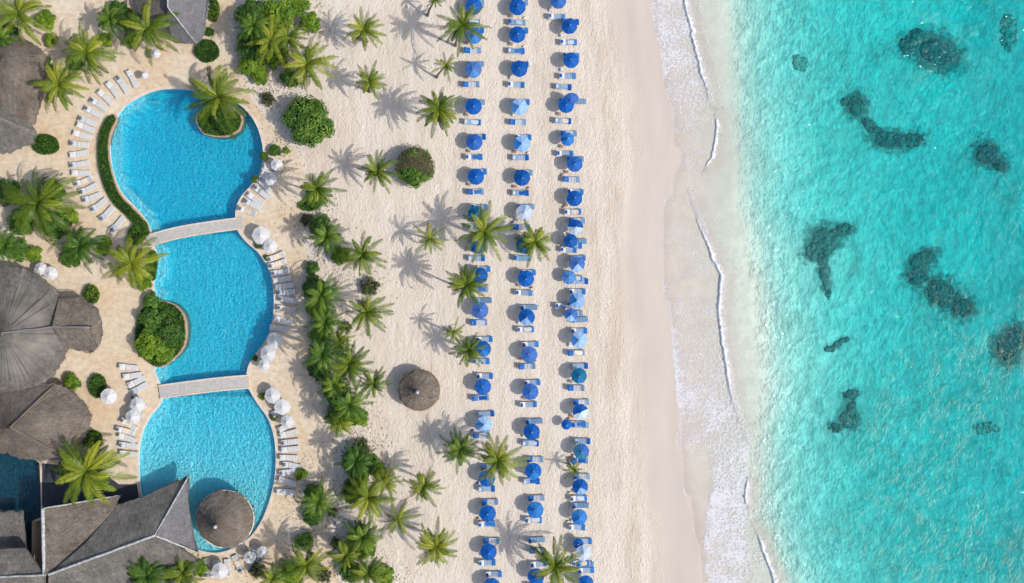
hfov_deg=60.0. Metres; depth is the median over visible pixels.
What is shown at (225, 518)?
round thatched pool bar
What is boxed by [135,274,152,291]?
shrub
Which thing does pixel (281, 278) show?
sun lounger
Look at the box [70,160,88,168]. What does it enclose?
sun lounger
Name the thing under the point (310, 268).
shrub
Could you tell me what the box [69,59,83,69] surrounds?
shrub
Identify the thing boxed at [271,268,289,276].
sun lounger
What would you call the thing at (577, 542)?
beach umbrella
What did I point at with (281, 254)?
sun lounger
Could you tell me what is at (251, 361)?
pool coping
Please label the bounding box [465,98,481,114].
beach umbrella
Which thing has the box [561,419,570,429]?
beach umbrella
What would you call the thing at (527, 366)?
sun lounger
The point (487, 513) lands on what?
beach umbrella
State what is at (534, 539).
sun lounger
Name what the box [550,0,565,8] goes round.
beach umbrella
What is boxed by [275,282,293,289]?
sun lounger
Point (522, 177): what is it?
beach umbrella
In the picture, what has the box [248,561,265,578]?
shrub
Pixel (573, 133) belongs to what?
sun lounger
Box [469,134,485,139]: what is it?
sun lounger
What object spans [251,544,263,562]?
sun lounger
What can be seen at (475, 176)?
beach umbrella
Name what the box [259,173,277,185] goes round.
sun lounger
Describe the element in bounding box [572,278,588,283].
sun lounger
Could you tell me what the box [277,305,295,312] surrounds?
sun lounger
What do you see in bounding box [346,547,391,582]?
palm tree
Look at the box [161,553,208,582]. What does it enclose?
palm tree
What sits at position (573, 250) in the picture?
sun lounger
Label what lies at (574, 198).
beach umbrella
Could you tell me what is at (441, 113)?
palm tree
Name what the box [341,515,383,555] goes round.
palm tree
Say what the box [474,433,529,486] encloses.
palm tree
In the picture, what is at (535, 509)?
beach umbrella
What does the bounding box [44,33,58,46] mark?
shrub
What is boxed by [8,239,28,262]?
shrub
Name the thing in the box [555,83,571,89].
sun lounger
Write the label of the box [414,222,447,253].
palm tree
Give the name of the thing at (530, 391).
beach umbrella
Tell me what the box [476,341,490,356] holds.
beach umbrella
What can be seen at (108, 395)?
pool parasol
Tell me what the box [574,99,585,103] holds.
sun lounger
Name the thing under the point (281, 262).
sun lounger
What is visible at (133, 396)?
sun lounger
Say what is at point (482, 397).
towel
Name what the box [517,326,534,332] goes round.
sun lounger
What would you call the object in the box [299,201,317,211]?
clipped planter
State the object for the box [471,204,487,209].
sun lounger
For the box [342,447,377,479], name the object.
leafy tree
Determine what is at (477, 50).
sun lounger
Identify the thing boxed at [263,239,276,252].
pool parasol
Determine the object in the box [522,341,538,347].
sun lounger
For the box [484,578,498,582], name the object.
beach umbrella
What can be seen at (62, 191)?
shrub
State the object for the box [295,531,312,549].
shrub
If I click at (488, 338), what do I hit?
sun lounger
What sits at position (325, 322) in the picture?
palm tree
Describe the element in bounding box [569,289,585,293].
sun lounger
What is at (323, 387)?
shrub
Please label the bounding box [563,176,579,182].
sun lounger
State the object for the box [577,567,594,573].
sun lounger
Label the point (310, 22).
leafy tree
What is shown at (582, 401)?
sun lounger
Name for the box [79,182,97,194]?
sun lounger
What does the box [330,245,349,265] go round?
shrub
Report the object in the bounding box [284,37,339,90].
palm tree
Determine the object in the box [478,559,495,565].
sun lounger
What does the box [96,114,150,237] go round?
hedge
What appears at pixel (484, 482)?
beach umbrella
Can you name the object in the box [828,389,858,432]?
reef
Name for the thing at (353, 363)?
palm tree
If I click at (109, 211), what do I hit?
sun lounger
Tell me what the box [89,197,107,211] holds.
sun lounger
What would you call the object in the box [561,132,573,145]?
beach umbrella
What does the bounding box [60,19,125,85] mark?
palm tree
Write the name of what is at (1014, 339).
reef
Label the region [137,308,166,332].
shrub
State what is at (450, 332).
palm tree
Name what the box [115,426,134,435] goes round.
sun lounger
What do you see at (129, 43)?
shrub
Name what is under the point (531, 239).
palm tree
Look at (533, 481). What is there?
towel
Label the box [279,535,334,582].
palm tree
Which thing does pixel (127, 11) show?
shrub
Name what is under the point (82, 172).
sun lounger
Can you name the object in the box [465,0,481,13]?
beach umbrella
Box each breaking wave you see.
[683,0,708,98]
[697,220,735,410]
[706,118,722,166]
[744,478,754,504]
[755,531,778,582]
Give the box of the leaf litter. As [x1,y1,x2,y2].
[217,0,411,582]
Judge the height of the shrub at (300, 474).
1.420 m
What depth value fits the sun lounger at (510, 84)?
129.58 m
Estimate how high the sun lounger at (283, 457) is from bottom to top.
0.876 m
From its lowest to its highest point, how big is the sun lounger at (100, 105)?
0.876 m
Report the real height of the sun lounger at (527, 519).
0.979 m
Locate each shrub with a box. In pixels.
[0,178,20,206]
[2,22,19,35]
[6,208,34,235]
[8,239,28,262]
[25,246,42,262]
[33,9,56,30]
[40,209,72,239]
[43,181,65,201]
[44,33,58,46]
[46,56,52,69]
[58,460,72,482]
[59,246,80,267]
[63,372,81,391]
[65,208,78,225]
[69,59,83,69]
[95,236,112,256]
[99,32,113,46]
[110,0,127,17]
[118,7,140,30]
[124,32,137,48]
[133,329,166,359]
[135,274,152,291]
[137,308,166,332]
[142,291,161,308]
[153,318,183,348]
[155,346,174,361]
[193,561,209,576]
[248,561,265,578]
[250,65,268,84]
[259,152,268,160]
[261,91,275,107]
[268,144,281,155]
[278,562,302,582]
[279,66,298,87]
[284,147,289,153]
[294,468,307,479]
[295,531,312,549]
[299,213,311,226]
[301,274,328,299]
[302,505,322,526]
[303,483,323,496]
[305,261,319,274]
[306,191,324,209]
[306,301,329,320]
[306,362,330,381]
[307,328,330,342]
[308,213,329,234]
[316,565,331,582]
[321,376,346,403]
[324,403,352,425]
[326,507,336,516]
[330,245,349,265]
[330,537,340,550]
[338,560,359,582]
[341,321,351,333]
[348,526,376,560]
[350,406,368,426]
[350,438,369,450]
[360,276,380,295]
[370,462,387,477]
[375,564,394,582]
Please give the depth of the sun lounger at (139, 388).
129.54 m
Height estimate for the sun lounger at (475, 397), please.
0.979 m
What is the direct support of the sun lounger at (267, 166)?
on the pool deck
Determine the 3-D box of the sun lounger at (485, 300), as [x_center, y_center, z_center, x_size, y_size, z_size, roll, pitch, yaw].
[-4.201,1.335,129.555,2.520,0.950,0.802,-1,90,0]
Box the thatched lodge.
[0,35,48,125]
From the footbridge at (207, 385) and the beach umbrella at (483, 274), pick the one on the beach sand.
the beach umbrella at (483, 274)
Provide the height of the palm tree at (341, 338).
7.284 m
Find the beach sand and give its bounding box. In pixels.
[234,0,1023,582]
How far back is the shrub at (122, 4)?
128.32 m
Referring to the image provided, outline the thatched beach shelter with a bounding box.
[397,369,439,410]
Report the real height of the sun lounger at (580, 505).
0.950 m
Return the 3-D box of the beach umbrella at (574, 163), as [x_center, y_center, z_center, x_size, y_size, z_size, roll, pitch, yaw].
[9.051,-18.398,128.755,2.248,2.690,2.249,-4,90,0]
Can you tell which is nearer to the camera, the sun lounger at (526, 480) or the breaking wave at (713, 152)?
the sun lounger at (526, 480)
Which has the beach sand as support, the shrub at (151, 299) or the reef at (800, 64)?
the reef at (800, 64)
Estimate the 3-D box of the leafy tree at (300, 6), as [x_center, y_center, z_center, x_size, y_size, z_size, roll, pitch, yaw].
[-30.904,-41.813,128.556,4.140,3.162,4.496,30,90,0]
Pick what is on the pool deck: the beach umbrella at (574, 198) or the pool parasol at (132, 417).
the pool parasol at (132, 417)
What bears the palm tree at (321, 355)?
on the beach sand
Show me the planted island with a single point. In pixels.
(212, 127)
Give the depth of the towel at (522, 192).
129.55 m
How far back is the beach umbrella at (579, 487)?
127.92 m
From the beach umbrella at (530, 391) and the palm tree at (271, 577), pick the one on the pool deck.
the palm tree at (271, 577)
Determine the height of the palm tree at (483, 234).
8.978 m
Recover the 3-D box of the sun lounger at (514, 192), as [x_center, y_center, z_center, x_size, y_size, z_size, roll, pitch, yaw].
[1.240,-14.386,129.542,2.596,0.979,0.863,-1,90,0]
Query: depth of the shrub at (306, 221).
129.18 m
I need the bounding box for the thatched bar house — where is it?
[0,475,198,582]
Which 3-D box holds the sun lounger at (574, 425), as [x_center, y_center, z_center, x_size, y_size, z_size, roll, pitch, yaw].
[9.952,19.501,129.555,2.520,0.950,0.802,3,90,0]
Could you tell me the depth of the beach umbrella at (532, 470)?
127.92 m
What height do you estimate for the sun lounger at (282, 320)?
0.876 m
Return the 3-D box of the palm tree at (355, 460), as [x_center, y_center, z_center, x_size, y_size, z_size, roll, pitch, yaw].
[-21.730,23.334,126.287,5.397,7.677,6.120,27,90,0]
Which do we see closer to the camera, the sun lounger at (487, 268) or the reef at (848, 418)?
the sun lounger at (487, 268)
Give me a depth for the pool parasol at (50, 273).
127.89 m
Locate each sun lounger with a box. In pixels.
[69,149,88,157]
[70,140,88,147]
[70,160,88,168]
[72,130,91,140]
[72,170,90,175]
[74,175,93,186]
[76,122,94,133]
[78,115,97,126]
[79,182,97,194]
[82,192,100,202]
[84,105,102,118]
[89,97,107,111]
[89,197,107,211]
[97,89,113,105]
[98,205,114,221]
[105,81,120,98]
[109,215,125,232]
[115,76,129,93]
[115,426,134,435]
[117,432,136,443]
[118,441,137,448]
[119,363,137,370]
[119,417,137,431]
[119,450,138,457]
[123,371,141,379]
[126,69,138,87]
[127,375,145,387]
[127,404,144,418]
[129,382,147,394]
[130,394,147,409]
[203,558,209,576]
[209,559,218,577]
[224,559,230,577]
[231,554,243,572]
[237,205,256,216]
[243,198,261,210]
[246,192,263,205]
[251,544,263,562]
[253,185,269,199]
[257,177,272,193]
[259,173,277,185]
[261,169,279,178]
[263,163,281,170]
[266,251,285,262]
[268,258,286,268]
[269,324,287,331]
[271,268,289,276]
[273,275,291,282]
[273,315,292,324]
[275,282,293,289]
[276,488,294,494]
[277,289,294,294]
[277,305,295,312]
[277,420,295,432]
[278,296,296,303]
[278,476,296,486]
[279,428,298,438]
[279,454,297,460]
[279,469,296,475]
[281,438,299,445]
[281,446,299,452]
[282,461,300,468]
[462,81,479,87]
[463,118,480,125]
[464,47,481,53]
[465,154,482,159]
[467,61,483,66]
[467,189,484,194]
[468,98,484,104]
[468,255,484,260]
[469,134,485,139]
[470,169,486,174]
[470,319,487,325]
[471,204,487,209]
[472,358,489,363]
[472,394,489,400]
[473,432,490,438]
[474,266,490,271]
[475,298,491,303]
[476,336,492,341]
[476,373,493,378]
[477,411,494,416]
[478,486,495,491]
[478,520,495,527]
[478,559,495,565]
[481,499,498,505]
[483,537,499,543]
[485,571,501,577]
[507,47,524,53]
[507,81,524,87]
[508,18,525,25]
[509,119,526,124]
[512,154,528,160]
[512,190,528,195]
[513,98,529,104]
[513,224,530,229]
[513,255,530,260]
[515,134,531,139]
[515,290,532,295]
[516,170,532,175]
[517,204,534,209]
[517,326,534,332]
[518,363,535,369]
[519,270,535,274]
[520,305,537,309]
[520,401,536,407]
[521,440,538,446]
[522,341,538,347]
[523,379,540,385]
[523,478,539,484]
[525,418,542,424]
[525,516,541,522]
[527,456,543,461]
[528,495,544,501]
[528,537,544,543]
[529,547,546,553]
[530,561,547,567]
[548,13,565,19]
[554,117,571,123]
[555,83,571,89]
[555,303,571,308]
[556,150,573,156]
[559,73,575,78]
[560,39,576,45]
[560,130,577,136]
[560,247,576,252]
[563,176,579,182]
[564,209,581,214]
[565,243,582,248]
[566,156,583,161]
[567,188,583,194]
[567,350,584,355]
[567,385,584,390]
[568,218,585,223]
[568,524,585,530]
[569,255,585,260]
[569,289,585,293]
[570,328,587,333]
[570,421,586,426]
[570,495,587,501]
[571,363,588,368]
[571,457,588,463]
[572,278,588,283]
[572,316,587,322]
[572,422,588,427]
[572,502,588,508]
[572,560,589,566]
[573,399,589,404]
[573,438,590,443]
[573,473,589,479]
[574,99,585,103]
[575,538,591,543]
[577,238,586,243]
[577,310,582,315]
[577,561,593,567]
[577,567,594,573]
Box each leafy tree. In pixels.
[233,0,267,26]
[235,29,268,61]
[238,57,265,76]
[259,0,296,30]
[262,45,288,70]
[287,0,311,17]
[298,11,320,32]
[340,477,368,504]
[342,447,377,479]
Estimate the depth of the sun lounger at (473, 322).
129.56 m
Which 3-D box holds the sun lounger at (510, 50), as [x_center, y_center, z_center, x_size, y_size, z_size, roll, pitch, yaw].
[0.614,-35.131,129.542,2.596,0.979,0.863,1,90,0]
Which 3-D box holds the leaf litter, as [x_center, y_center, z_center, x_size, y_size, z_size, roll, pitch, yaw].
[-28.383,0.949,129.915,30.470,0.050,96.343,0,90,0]
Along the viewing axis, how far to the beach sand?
130.86 m
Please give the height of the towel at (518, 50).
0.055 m
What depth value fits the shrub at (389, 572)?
128.54 m
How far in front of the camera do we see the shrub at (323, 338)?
128.08 m
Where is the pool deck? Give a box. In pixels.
[0,0,337,582]
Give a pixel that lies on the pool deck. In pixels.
(119, 306)
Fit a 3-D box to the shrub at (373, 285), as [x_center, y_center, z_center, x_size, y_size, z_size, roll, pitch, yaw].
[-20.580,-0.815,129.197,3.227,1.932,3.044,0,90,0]
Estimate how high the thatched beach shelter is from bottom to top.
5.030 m
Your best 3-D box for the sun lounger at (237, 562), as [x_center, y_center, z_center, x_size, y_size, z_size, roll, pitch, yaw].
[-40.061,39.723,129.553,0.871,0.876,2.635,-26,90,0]
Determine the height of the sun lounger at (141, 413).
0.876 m
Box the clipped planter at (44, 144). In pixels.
[32,134,59,154]
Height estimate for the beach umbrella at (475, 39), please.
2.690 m
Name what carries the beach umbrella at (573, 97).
on the beach sand
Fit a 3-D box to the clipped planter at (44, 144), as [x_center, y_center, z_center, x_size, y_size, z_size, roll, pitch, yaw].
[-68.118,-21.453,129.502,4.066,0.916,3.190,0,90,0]
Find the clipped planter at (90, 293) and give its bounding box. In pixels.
[82,284,99,303]
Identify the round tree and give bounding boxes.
[279,94,334,147]
[395,145,435,188]
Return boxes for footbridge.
[146,218,237,246]
[158,375,248,398]
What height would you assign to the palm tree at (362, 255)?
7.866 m
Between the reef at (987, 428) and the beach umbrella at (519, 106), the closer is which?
the beach umbrella at (519, 106)
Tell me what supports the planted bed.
in the pool basin at (173, 165)
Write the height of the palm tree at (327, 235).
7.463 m
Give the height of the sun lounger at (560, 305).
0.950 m
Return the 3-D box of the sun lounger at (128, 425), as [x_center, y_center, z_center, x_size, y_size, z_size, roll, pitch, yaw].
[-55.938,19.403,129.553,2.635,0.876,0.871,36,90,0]
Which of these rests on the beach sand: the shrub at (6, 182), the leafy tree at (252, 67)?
the leafy tree at (252, 67)
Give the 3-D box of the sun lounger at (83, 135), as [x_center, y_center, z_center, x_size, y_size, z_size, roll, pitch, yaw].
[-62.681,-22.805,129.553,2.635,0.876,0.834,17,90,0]
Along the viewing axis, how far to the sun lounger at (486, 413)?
129.59 m
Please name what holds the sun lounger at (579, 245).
on the beach sand
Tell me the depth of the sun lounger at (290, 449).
129.54 m
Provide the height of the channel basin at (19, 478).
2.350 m
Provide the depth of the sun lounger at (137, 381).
129.54 m
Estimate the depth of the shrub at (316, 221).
128.41 m
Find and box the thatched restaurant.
[0,264,102,392]
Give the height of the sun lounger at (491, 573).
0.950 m
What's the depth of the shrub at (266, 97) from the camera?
129.09 m
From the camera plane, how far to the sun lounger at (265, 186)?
129.54 m
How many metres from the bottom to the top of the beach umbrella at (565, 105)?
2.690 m
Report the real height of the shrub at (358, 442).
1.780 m
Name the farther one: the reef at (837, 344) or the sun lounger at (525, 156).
the reef at (837, 344)
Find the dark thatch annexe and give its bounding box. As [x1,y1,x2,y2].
[0,509,26,548]
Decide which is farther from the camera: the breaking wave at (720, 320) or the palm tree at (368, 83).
the breaking wave at (720, 320)
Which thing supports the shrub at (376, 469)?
on the beach sand
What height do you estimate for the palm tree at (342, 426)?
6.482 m
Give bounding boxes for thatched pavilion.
[0,382,92,461]
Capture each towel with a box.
[472,155,479,158]
[479,396,486,399]
[514,49,522,52]
[519,191,526,194]
[529,441,536,444]
[530,479,537,482]
[532,518,539,521]
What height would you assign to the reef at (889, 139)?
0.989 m
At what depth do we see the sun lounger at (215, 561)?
129.54 m
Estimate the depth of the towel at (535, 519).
129.55 m
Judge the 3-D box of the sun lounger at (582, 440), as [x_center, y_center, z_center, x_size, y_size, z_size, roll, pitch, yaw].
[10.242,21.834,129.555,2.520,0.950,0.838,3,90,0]
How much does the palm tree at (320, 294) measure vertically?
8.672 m
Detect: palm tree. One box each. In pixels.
[0,0,54,44]
[0,22,19,46]
[0,167,86,249]
[0,227,28,264]
[29,55,89,113]
[51,434,137,506]
[56,225,107,273]
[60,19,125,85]
[96,0,127,40]
[98,234,169,292]
[118,0,179,65]
[126,556,178,582]
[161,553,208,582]
[183,64,255,138]
[232,6,272,47]
[245,13,297,67]
[258,560,290,582]
[273,16,307,58]
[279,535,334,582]
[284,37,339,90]
[294,476,341,523]
[296,169,346,213]
[302,332,350,379]
[304,218,345,256]
[304,272,345,314]
[304,300,349,343]
[315,371,353,404]
[323,410,353,437]
[327,537,360,572]
[328,323,356,352]
[328,338,376,388]
[330,375,373,425]
[332,437,375,482]
[335,467,394,526]
[339,231,387,275]
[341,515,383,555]
[343,7,387,51]
[346,284,394,338]
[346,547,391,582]
[354,60,386,100]
[356,150,401,192]
[357,366,391,399]
[367,459,403,498]
[377,497,420,533]
[402,464,445,506]
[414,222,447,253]
[415,517,457,567]
[416,87,461,138]
[426,0,443,16]
[429,53,456,82]
[434,426,483,474]
[436,2,491,56]
[441,316,466,343]
[445,264,488,307]
[448,332,487,366]
[454,200,514,263]
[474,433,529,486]
[514,218,552,267]
[530,534,582,582]
[563,458,582,479]
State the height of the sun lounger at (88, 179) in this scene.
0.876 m
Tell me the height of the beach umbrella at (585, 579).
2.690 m
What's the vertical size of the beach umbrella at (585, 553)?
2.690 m
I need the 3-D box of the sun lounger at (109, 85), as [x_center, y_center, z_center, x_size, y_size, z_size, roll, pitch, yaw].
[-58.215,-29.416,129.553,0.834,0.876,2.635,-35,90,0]
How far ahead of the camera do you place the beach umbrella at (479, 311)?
127.91 m
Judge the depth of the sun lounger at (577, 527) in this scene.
129.58 m
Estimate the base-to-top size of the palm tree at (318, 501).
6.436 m
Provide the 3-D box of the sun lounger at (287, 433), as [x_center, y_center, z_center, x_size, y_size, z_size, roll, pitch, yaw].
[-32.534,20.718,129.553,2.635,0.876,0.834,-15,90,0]
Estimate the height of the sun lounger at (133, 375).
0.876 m
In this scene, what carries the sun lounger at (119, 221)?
on the pool deck
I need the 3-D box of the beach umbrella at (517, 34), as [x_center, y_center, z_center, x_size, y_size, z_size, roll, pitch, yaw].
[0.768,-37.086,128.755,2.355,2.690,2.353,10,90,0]
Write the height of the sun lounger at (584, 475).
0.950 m
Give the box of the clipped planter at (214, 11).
[208,0,219,21]
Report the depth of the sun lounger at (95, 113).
129.54 m
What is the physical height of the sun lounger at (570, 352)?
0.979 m
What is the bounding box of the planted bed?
[134,300,190,366]
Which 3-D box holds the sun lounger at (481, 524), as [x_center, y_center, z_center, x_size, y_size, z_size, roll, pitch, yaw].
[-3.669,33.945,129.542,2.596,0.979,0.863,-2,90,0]
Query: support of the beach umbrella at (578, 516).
on the beach sand
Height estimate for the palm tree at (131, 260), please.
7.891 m
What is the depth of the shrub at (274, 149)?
128.94 m
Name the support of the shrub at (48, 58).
on the pool deck
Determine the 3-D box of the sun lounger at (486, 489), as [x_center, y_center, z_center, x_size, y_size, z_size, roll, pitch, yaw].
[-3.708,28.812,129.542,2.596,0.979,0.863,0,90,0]
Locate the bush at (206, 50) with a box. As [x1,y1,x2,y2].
[193,38,219,62]
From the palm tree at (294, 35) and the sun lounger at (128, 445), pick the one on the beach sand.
the palm tree at (294, 35)
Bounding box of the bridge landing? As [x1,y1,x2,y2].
[237,217,241,228]
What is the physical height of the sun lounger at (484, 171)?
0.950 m
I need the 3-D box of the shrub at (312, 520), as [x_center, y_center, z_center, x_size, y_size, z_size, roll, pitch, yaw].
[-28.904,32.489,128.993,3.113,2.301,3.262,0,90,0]
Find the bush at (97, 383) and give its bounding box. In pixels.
[87,374,106,398]
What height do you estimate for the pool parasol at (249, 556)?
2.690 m
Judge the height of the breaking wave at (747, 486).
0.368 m
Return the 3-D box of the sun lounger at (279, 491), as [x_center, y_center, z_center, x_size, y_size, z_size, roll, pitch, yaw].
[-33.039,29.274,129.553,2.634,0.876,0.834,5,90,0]
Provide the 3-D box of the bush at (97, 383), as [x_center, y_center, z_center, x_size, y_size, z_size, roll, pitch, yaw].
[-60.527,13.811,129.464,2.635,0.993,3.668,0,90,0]
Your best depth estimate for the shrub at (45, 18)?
128.44 m
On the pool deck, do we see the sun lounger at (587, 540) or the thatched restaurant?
the thatched restaurant
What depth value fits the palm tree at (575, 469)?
127.36 m
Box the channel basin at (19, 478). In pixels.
[0,452,40,554]
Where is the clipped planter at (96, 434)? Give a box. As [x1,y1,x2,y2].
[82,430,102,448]
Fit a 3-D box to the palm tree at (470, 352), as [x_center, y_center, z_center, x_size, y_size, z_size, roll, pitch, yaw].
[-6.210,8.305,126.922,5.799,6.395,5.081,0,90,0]
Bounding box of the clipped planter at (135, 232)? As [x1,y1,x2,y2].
[127,220,148,244]
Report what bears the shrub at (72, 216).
on the pool deck
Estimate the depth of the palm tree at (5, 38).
124.04 m
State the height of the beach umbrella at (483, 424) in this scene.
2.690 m
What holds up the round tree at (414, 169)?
on the beach sand
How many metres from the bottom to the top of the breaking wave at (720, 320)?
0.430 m
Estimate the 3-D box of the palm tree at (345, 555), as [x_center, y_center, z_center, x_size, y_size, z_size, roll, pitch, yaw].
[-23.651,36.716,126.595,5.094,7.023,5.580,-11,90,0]
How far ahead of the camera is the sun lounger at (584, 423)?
129.56 m
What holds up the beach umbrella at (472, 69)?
on the beach sand
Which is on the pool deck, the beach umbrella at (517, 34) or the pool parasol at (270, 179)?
the pool parasol at (270, 179)
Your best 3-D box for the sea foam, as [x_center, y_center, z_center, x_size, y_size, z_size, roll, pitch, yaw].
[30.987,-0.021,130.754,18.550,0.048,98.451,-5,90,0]
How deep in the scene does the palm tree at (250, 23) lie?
123.24 m
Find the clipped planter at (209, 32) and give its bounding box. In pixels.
[205,27,214,36]
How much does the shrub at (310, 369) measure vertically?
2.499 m
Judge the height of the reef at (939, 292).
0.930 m
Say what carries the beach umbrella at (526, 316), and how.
on the beach sand
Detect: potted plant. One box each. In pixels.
[250,175,258,182]
[259,392,264,400]
[270,414,277,420]
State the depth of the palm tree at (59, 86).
123.06 m
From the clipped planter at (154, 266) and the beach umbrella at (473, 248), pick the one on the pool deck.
the clipped planter at (154, 266)
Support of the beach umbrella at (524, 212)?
on the beach sand
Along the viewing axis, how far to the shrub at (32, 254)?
128.83 m
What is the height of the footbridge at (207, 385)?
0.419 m
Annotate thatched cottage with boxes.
[0,105,37,154]
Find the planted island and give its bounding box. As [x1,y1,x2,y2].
[196,107,246,138]
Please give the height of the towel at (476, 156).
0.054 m
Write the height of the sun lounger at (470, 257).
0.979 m
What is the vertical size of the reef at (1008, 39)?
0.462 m
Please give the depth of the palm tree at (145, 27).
123.59 m
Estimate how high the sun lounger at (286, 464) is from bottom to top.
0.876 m
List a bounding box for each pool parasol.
[34,262,46,274]
[43,266,57,279]
[101,388,116,403]
[126,410,139,424]
[130,397,145,411]
[140,71,148,78]
[151,49,160,58]
[212,562,228,578]
[244,551,255,562]
[252,226,269,243]
[257,546,267,556]
[258,359,269,370]
[261,346,275,360]
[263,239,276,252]
[264,387,280,403]
[265,174,276,185]
[267,332,283,348]
[271,159,282,170]
[274,398,290,414]
[281,415,293,427]
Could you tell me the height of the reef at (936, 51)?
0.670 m
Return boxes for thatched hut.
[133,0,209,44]
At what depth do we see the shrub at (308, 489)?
128.55 m
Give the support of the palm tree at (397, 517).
on the beach sand
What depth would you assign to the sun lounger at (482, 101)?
129.59 m
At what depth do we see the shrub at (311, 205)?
128.69 m
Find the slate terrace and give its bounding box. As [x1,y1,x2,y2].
[42,463,138,507]
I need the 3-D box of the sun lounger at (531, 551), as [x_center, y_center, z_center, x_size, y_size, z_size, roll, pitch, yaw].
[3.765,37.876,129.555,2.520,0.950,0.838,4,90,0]
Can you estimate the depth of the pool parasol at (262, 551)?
127.90 m
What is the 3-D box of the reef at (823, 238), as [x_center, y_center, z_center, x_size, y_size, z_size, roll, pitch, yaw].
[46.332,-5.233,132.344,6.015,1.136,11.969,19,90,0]
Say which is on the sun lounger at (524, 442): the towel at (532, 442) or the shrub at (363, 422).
the towel at (532, 442)
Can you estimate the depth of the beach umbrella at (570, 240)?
127.93 m
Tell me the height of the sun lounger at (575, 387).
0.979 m
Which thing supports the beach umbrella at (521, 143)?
on the beach sand
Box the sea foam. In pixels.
[651,0,789,582]
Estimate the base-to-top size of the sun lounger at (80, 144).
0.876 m
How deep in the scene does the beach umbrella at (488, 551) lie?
127.92 m
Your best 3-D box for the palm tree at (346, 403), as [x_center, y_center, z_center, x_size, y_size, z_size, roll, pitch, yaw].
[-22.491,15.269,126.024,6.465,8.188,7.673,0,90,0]
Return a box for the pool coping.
[110,86,278,555]
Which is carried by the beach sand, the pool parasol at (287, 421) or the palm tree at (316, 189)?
the palm tree at (316, 189)
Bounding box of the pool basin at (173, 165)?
[110,89,275,552]
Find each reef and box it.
[792,54,807,71]
[805,222,852,299]
[824,337,848,352]
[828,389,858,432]
[840,96,864,115]
[862,118,923,147]
[899,28,953,64]
[907,250,972,316]
[972,421,1000,434]
[976,144,1006,171]
[997,326,1023,360]
[999,13,1017,52]
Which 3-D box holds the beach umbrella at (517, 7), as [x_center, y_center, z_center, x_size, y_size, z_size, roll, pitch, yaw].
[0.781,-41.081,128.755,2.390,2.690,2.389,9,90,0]
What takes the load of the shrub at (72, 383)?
on the pool deck
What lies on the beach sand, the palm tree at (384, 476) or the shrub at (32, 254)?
the palm tree at (384, 476)
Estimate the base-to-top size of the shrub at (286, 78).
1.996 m
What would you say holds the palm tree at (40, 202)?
on the pool deck
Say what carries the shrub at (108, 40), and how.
on the pool deck
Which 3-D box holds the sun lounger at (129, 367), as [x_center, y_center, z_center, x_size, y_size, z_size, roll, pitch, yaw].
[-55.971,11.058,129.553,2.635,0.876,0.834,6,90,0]
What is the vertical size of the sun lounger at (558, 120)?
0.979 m
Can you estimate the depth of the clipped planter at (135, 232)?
129.30 m
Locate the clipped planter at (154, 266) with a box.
[146,250,157,280]
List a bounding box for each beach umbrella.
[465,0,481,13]
[465,61,480,77]
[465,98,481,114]
[466,27,481,43]
[466,134,482,149]
[468,169,483,184]
[468,206,481,220]
[470,237,484,253]
[472,302,487,318]
[473,267,487,282]
[475,378,490,394]
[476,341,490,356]
[476,416,491,432]
[479,471,494,486]
[479,505,495,521]
[480,543,496,559]
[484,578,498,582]
[509,0,525,14]
[509,26,525,42]
[511,60,527,76]
[511,99,527,114]
[513,135,529,151]
[514,169,529,185]
[516,205,531,220]
[516,239,528,253]
[518,270,533,286]
[518,309,534,324]
[521,346,537,362]
[522,383,538,399]
[523,424,539,439]
[525,463,540,478]
[527,501,543,517]
[528,568,543,582]
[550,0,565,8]
[558,98,573,112]
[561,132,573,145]
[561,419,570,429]
[562,18,576,33]
[562,270,575,284]
[563,52,578,67]
[564,88,578,102]
[564,234,577,247]
[564,308,577,321]
[567,156,581,171]
[567,191,581,205]
[567,219,582,234]
[569,256,584,271]
[569,293,584,308]
[571,332,586,347]
[571,368,586,383]
[571,509,586,524]
[572,479,587,494]
[573,404,587,419]
[573,443,588,458]
[573,538,582,547]
[576,545,590,560]
[578,575,592,582]
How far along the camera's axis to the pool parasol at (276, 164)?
127.90 m
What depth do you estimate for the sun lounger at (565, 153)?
129.58 m
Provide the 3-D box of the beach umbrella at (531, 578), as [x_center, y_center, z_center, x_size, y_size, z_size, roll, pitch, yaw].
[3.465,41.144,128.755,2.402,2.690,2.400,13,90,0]
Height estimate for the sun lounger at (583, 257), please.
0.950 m
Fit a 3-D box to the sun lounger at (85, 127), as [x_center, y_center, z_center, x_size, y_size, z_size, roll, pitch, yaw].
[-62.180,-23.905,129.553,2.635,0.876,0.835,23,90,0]
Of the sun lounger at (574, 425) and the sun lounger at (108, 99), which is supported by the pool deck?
the sun lounger at (108, 99)
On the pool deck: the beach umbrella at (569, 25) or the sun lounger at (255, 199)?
the sun lounger at (255, 199)
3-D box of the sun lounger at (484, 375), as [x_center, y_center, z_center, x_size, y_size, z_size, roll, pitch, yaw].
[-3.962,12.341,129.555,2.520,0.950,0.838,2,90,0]
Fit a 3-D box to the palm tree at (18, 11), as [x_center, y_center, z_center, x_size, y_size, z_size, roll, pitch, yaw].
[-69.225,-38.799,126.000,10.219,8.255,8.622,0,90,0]
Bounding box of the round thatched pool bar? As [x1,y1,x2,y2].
[196,488,255,548]
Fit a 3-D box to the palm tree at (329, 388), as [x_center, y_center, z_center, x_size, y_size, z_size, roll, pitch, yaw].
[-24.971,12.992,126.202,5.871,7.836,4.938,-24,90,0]
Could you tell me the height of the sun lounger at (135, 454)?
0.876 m
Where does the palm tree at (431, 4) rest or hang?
on the beach sand
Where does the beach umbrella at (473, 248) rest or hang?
on the beach sand

